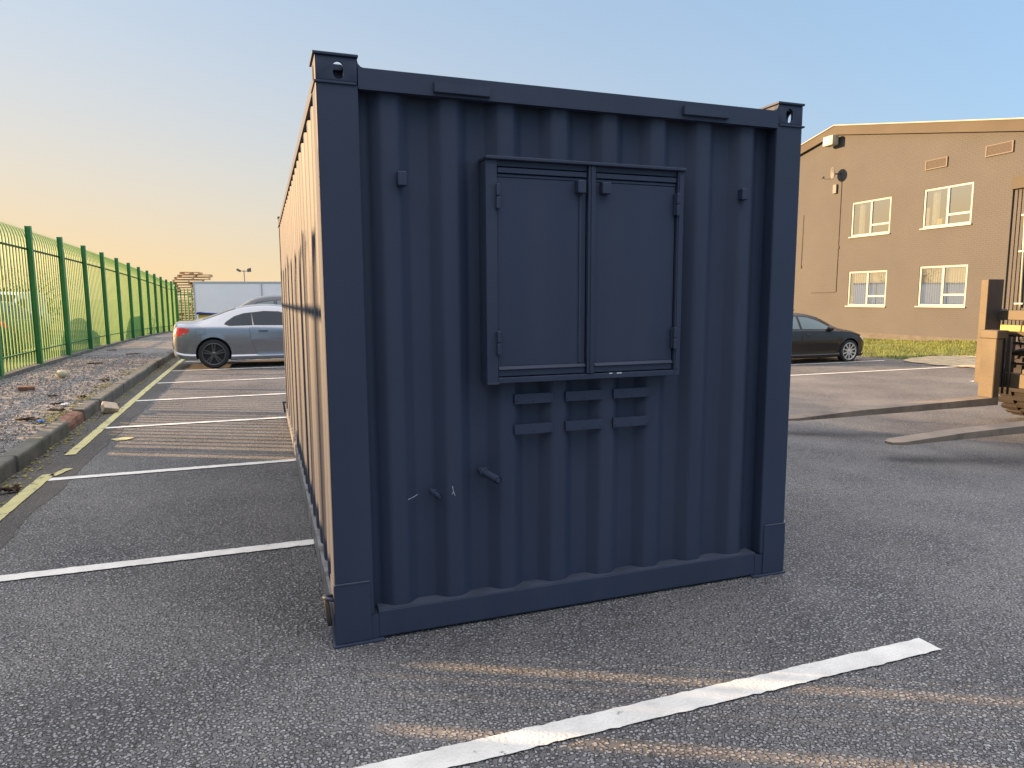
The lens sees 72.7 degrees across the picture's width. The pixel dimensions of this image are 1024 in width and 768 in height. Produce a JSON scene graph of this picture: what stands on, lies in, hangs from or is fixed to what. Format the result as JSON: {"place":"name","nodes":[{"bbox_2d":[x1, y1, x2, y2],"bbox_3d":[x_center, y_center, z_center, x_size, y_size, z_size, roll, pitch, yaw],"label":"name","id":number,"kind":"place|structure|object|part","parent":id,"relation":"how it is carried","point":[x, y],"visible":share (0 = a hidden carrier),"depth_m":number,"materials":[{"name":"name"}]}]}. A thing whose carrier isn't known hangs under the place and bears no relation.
{"place":"outdoors","nodes":[
{"label":"outdoors","id":0,"kind":"place"},
{"bbox_2d":[0,352,165,451],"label":"loose gravel","id":1,"kind":"structure","parent":0,"point":[33,394],"depth_m":11.13,"materials":[{"name":"grey gravel"}]},
{"bbox_2d":[0,332,172,455],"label":"gravel strip","id":2,"kind":"object","parent":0,"point":[161,344],"visible":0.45,"depth_m":11.63,"materials":[{"name":"grey gravel"}]},
{"bbox_2d":[18,386,34,390],"bbox_3d":[-7.264,0.066,10.417,0.210,0.064,0.100,-2,12,-34],"label":"brick","id":3,"kind":"object","parent":2,"relation":"on","point":[24,388],"visible":1,"depth_m":10.38,"materials":[{"name":"red brick"}]},
{"bbox_2d":[15,417,40,420],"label":"dead leaves","id":4,"kind":"object","parent":2,"relation":"on","point":[27,418],"visible":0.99,"depth_m":7.78,"materials":[{"name":"brown plant"}]},
{"bbox_2d":[47,408,65,410],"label":"dead leaves","id":5,"kind":"object","parent":2,"relation":"on","point":[61,409],"visible":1,"depth_m":8.40,"materials":[{"name":"brown plant"}]},
{"bbox_2d":[55,369,67,377],"bbox_3d":[-7.806,-0.172,12.064,0.166,0.162,0.160,0,7,6],"label":"stone","id":6,"kind":"object","parent":2,"relation":"on","point":[61,373],"visible":1,"depth_m":12.02,"materials":[{"name":"beige stone"}]},
{"bbox_2d":[13,368,135,431],"bbox_3d":[-6.222,0.093,10.305,0.402,0.020,6.974,-3,8,-20],"label":"moss patch","id":7,"kind":"object","parent":2,"relation":"on","point":[73,406],"visible":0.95,"depth_m":8.59,"materials":[{"name":"green plant"}]},
{"bbox_2d":[3,299,194,370],"bbox_3d":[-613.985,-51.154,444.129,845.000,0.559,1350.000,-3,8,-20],"label":"field","id":8,"kind":"structure","parent":0,"point":[78,330],"depth_m":45.20,"materials":[{"name":"green plant"}]},
{"bbox_2d":[1,292,49,323],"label":"parked van","id":9,"kind":"object","parent":8,"relation":"on","point":[24,302],"visible":0.06,"depth_m":26.74,"materials":[{"name":"grey paint"}]},
{"bbox_2d":[0,301,51,357],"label":"parked car","id":10,"kind":"object","parent":8,"relation":"on","point":[20,328],"visible":0.3,"depth_m":17.86,"materials":[{"name":"teal paint"}]},
{"bbox_3d":[-12.839,-1.856,17.966,0.199,0.335,0.910,-3,8,-20],"label":"side window","id":11,"kind":"part","parent":10,"relation":"part of","materials":[{"name":"beige glass"}]},
{"bbox_3d":[-12.698,-1.325,18.087,0.051,0.670,0.980,-3,8,-20],"label":"door","id":12,"kind":"part","parent":10,"relation":"part of","materials":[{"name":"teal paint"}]},
{"bbox_3d":[-13.077,-1.451,19.144,0.046,0.660,1.280,-3,8,-20],"label":"door","id":13,"kind":"part","parent":10,"relation":"part of","materials":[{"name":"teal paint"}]},
{"bbox_2d":[0,285,51,313],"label":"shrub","id":14,"kind":"object","parent":8,"relation":"on","point":[14,291],"visible":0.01,"depth_m":42.28,"materials":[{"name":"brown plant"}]},
{"bbox_2d":[2,252,78,305],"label":"bare tree","id":15,"kind":"object","parent":8,"relation":"on","point":[38,281],"visible":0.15,"depth_m":55.53,"materials":[{"name":"brown plant"}]},
{"bbox_2d":[0,356,1023,767],"bbox_3d":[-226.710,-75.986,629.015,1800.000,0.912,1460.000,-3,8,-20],"label":"car park","id":16,"kind":"structure","parent":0,"point":[232,660],"depth_m":3.15,"materials":[{"name":"grey asphalt"}]},
{"bbox_2d":[47,294,61,320],"bbox_3d":[-25.906,-3.591,36.075,5.837,2.414,5.031,4,9,33],"label":"shrub","id":17,"kind":"object","parent":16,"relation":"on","point":[55,308],"visible":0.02,"depth_m":36.74,"materials":[{"name":"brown plant"}]},
{"bbox_2d":[59,411,84,431],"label":"broken kerb","id":18,"kind":"structure","parent":16,"relation":"on","point":[73,419],"depth_m":8.19,"materials":[{"name":"brick"}]},
{"bbox_2d":[0,330,172,379],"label":"fence kerb","id":19,"kind":"structure","parent":16,"relation":"on","point":[18,371],"depth_m":15.78,"materials":[{"name":"concrete"}]},
{"bbox_2d":[0,221,178,378],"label":"palisade fence","id":20,"kind":"object","parent":19,"relation":"on","point":[149,303],"visible":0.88,"depth_m":17.68,"materials":[{"name":"green metal"}]},
{"bbox_2d":[0,349,174,483],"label":"kerb","id":21,"kind":"structure","parent":16,"relation":"on","point":[22,455],"depth_m":7.38,"materials":[{"name":"concrete"}]},
{"bbox_2d":[0,356,196,547],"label":"gutter","id":22,"kind":"object","parent":16,"relation":"on","point":[12,521],"visible":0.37,"depth_m":6.71,"materials":[{"name":"concrete"}]},
{"bbox_2d":[0,484,19,491],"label":"dead leaves","id":23,"kind":"object","parent":22,"relation":"on","point":[13,488],"visible":1,"depth_m":5.38,"materials":[{"name":"brown plant"}]},
{"bbox_2d":[0,473,54,519],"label":"yellow line","id":24,"kind":"object","parent":22,"relation":"on","point":[14,502],"visible":1,"depth_m":5.29,"materials":[{"name":"paint"}]},
{"bbox_2d":[48,468,72,475],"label":"yellow line","id":25,"kind":"object","parent":22,"relation":"on","point":[61,471],"visible":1,"depth_m":6.03,"materials":[{"name":"paint"}]},
{"bbox_2d":[1,357,175,503],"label":"gutter debris","id":26,"kind":"object","parent":22,"relation":"on","point":[71,436],"visible":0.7,"depth_m":7.40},
{"bbox_2d":[100,401,118,413],"bbox_3d":[-5.277,0.314,9.131,0.180,0.100,0.150,13,23,-48],"label":"concrete block","id":27,"kind":"object","parent":22,"relation":"on","point":[108,407],"depth_m":9.09,"materials":[{"name":"beige concrete"}]},
{"bbox_2d":[65,359,184,454],"bbox_3d":[-8.796,-0.710,18.951,0.108,0.264,26.341,-3,8,-20],"label":"yellow line","id":28,"kind":"object","parent":22,"relation":"on","point":[86,440],"visible":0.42,"depth_m":8.75,"materials":[{"name":"paint"}]},
{"bbox_2d":[112,437,133,439],"bbox_3d":[-4.159,0.584,7.427,0.220,0.001,0.169,-3,8,-20],"label":"paint spot","id":29,"kind":"object","parent":16,"relation":"on","point":[123,438],"visible":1,"depth_m":7.44,"materials":[{"name":"yellow paint"}]},
{"bbox_2d":[0,539,313,580],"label":"parking line","id":30,"kind":"object","parent":16,"relation":"on","point":[147,561],"visible":0.4,"depth_m":3.98,"materials":[{"name":"white paint"}]},
{"bbox_2d":[47,459,295,480],"bbox_3d":[-1.798,0.690,6.505,4.482,0.001,0.110,-3,8,-20],"label":"parking line","id":31,"kind":"object","parent":16,"relation":"on","point":[158,470],"visible":0.45,"depth_m":6.09,"materials":[{"name":"white paint"}]},
{"bbox_2d":[174,287,193,321],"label":"palisade fence","id":32,"kind":"object","parent":16,"relation":"on","point":[184,294],"visible":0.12,"depth_m":42.36,"materials":[{"name":"green paint"}]},
{"bbox_2d":[105,417,286,428],"bbox_3d":[-2.635,0.406,8.802,4.496,0.001,0.108,-3,8,-20],"label":"parking line","id":33,"kind":"object","parent":16,"relation":"on","point":[195,422],"visible":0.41,"depth_m":8.38,"materials":[{"name":"white paint"}]},
{"bbox_2d":[196,312,216,318],"bbox_3d":[-11.097,-2.133,26.020,1.187,1.129,0.850,-3,8,-20],"label":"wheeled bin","id":34,"kind":"object","parent":16,"relation":"on","point":[203,314],"visible":0.21,"depth_m":25.50,"materials":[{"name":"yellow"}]},
{"bbox_2d":[136,393,285,400],"bbox_3d":[-3.403,0.142,10.931,4.493,0.001,0.109,-3,8,-20],"label":"parking line","id":35,"kind":"object","parent":16,"relation":"on","point":[210,397],"visible":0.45,"depth_m":10.49,"materials":[{"name":"white paint"}]},
{"bbox_2d":[164,378,273,382],"bbox_3d":[-4.172,-0.121,13.084,4.481,0.001,0.111,-3,8,-20],"label":"parking line","id":36,"kind":"object","parent":16,"relation":"on","point":[219,380],"visible":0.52,"depth_m":12.67,"materials":[{"name":"white paint"}]},
{"bbox_2d":[178,367,270,370],"bbox_3d":[-4.948,-0.376,15.213,4.495,0.001,0.111,-3,8,-20],"label":"parking line","id":37,"kind":"object","parent":16,"relation":"on","point":[216,369],"visible":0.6,"depth_m":14.72,"materials":[{"name":"white paint"}]},
{"bbox_2d":[172,304,283,367],"bbox_3d":[-5.415,-1.170,16.155,4.370,1.370,1.907,-3,8,-20],"label":"parked car","id":38,"kind":"object","parent":16,"relation":"on","point":[245,332],"visible":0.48,"depth_m":15.10,"materials":[{"name":"silver metal"}]},
{"bbox_3d":[-6.580,-1.595,15.681,0.660,0.265,1.187,-3,8,-20],"label":"rear window","id":39,"kind":"part","parent":38,"relation":"part of","materials":[{"name":"grey glass"}]},
{"bbox_3d":[-5.955,-1.413,15.143,0.540,0.260,0.182,-3,8,-20],"label":"side window","id":40,"kind":"part","parent":38,"relation":"part of","materials":[{"name":"black glass"}]},
{"bbox_3d":[-5.039,-0.958,15.395,1.410,0.635,0.042,-3,8,-20],"label":"door","id":41,"kind":"part","parent":38,"relation":"part of","materials":[{"name":"silver metal"}]},
{"bbox_3d":[-5.116,-1.461,15.452,1.210,0.310,0.190,-3,8,-20],"label":"side window","id":42,"kind":"part","parent":38,"relation":"part of","materials":[{"name":"black glass"}]},
{"bbox_2d":[193,281,280,319],"bbox_3d":[-13.352,-4.647,41.825,10.280,2.932,2.445,-3,8,-20],"label":"box trailer","id":43,"kind":"object","parent":16,"relation":"on","point":[215,296],"visible":0.3,"depth_m":39.48,"materials":[{"name":"grey metal"}]},
{"bbox_2d":[193,295,281,320],"bbox_3d":[-6.645,-1.641,19.152,4.200,1.621,1.977,-3,8,-20],"label":"parked car","id":44,"kind":"object","parent":16,"relation":"on","point":[272,299],"visible":0.06,"depth_m":18.47,"materials":[{"name":"grey paint"}]},
{"bbox_3d":[-6.757,-1.989,18.280,1.000,0.390,0.166,-3,8,-20],"label":"side window","id":45,"kind":"part","parent":44,"relation":"part of","materials":[{"name":"grey glass"}]},
{"bbox_2d":[236,268,250,280],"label":"floodlight pole","id":46,"kind":"object","parent":16,"relation":"on","point":[248,269],"visible":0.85,"depth_m":106.12,"materials":[{"name":"grey metal"}]},
{"bbox_2d":[277,50,804,648],"bbox_3d":[-0.657,-0.480,6.037,2.465,2.442,6.166,-3,8,-20],"label":"shipping container","id":47,"kind":"object","parent":16,"relation":"on","point":[537,340],"visible":1,"depth_m":3.20,"materials":[{"name":"metal"}]},
{"bbox_2d":[355,638,941,767],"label":"parking line","id":48,"kind":"object","parent":16,"relation":"on","point":[509,742],"visible":1,"depth_m":2.52,"materials":[{"name":"white paint"}]},
{"bbox_2d":[791,313,863,361],"bbox_3d":[8.156,-1.377,20.268,4.250,1.450,1.952,-3,8,-20],"label":"parked car","id":49,"kind":"object","parent":16,"relation":"on","point":[814,337],"visible":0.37,"depth_m":19.60,"materials":[{"name":"black paint"}]},
{"bbox_3d":[7.529,-1.681,19.240,0.910,0.335,0.199,-3,8,-20],"label":"side window","id":50,"kind":"part","parent":49,"relation":"part of","materials":[{"name":"grey glass"}]},
{"bbox_3d":[7.586,-1.126,19.171,0.980,0.670,0.051,-3,8,-20],"label":"door","id":51,"kind":"part","parent":49,"relation":"part of","materials":[{"name":"black paint"}]},
{"bbox_3d":[8.531,-1.718,19.599,1.060,0.360,0.199,-3,8,-20],"label":"side window","id":52,"kind":"part","parent":49,"relation":"part of","materials":[{"name":"grey glass"}]},
{"bbox_3d":[8.651,-1.173,19.548,1.280,0.660,0.046,-3,8,-20],"label":"door","id":53,"kind":"part","parent":49,"relation":"part of","materials":[{"name":"black paint"}]},
{"bbox_2d":[791,360,885,364],"bbox_3d":[6.721,-0.531,18.817,8.800,0.094,0.112,-3,8,-20],"label":"parking line","id":54,"kind":"object","parent":16,"relation":"on","point":[838,362],"visible":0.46,"depth_m":19.71,"materials":[{"name":"white paint"}]},
{"bbox_2d":[791,366,956,375],"bbox_3d":[7.534,-0.297,16.860,9.000,0.094,0.113,-3,8,-20],"label":"parking line","id":55,"kind":"object","parent":16,"relation":"on","point":[869,371],"visible":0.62,"depth_m":17.30,"materials":[{"name":"white paint"}]},
{"bbox_2d":[788,279,1023,444],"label":"forklift","id":56,"kind":"object","parent":16,"relation":"on","point":[999,365],"visible":1,"depth_m":8.99,"materials":[{"name":"metal"}]},
{"bbox_2d":[793,118,1023,340],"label":"office building","id":57,"kind":"structure","parent":16,"relation":"on","point":[914,231],"depth_m":27.61,"materials":[{"name":"brick"}]},
{"bbox_2d":[845,270,886,306],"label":"window","id":58,"kind":"structure","parent":57,"relation":"in","point":[866,288],"depth_m":29.87,"materials":[{"name":"white plastic"}]},
{"bbox_2d":[848,196,891,237],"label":"window","id":59,"kind":"structure","parent":57,"relation":"in","point":[870,217],"depth_m":29.50,"materials":[{"name":"white plastic"}]},
{"bbox_2d":[914,264,967,307],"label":"window","id":60,"kind":"structure","parent":57,"relation":"in","point":[944,286],"depth_m":26.36,"materials":[{"name":"white plastic"}]},
{"bbox_2d":[919,182,973,229],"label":"window","id":61,"kind":"structure","parent":57,"relation":"in","point":[947,206],"depth_m":26.00,"materials":[{"name":"white plastic"}]},
{"bbox_2d":[0,0,1023,299],"label":"sky","id":62,"kind":"structure","parent":0,"point":[158,137],"materials":[{"name":"blue"}]},
{"bbox_2d":[860,337,1017,359],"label":"grass bank","id":63,"kind":"structure","parent":0,"point":[918,346],"depth_m":22.85,"materials":[{"name":"plant"}]},
{"bbox_2d":[904,356,975,367],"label":"bare earth","id":64,"kind":"structure","parent":63,"relation":"on","point":[963,361],"depth_m":19.71,"materials":[{"name":"beige soil"}]},
{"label":"pallet","id":65,"kind":"object","parent":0,"visible":0},
{"bbox_2d":[172,282,192,284],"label":"pallet","id":66,"kind":"object","parent":65,"relation":"on","point":[190,283],"visible":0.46,"depth_m":45.88,"materials":[{"name":"brown wood"}]},
{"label":"pallet","id":67,"kind":"object","parent":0,"visible":0},
{"bbox_2d":[174,277,210,279],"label":"pallet","id":68,"kind":"object","parent":67,"relation":"on","point":[175,278],"visible":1,"depth_m":46.22,"materials":[{"name":"brown wood"}]},
{"bbox_2d":[177,274,212,276],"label":"pallet","id":69,"kind":"object","parent":68,"relation":"on","point":[210,275],"visible":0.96,"depth_m":46.16,"materials":[{"name":"brown wood"}]},
{"bbox_2d":[179,272,202,274],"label":"pallet","id":70,"kind":"object","parent":69,"relation":"on","point":[192,273],"visible":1,"depth_m":46.28,"materials":[{"name":"brown wood"}]}
]}

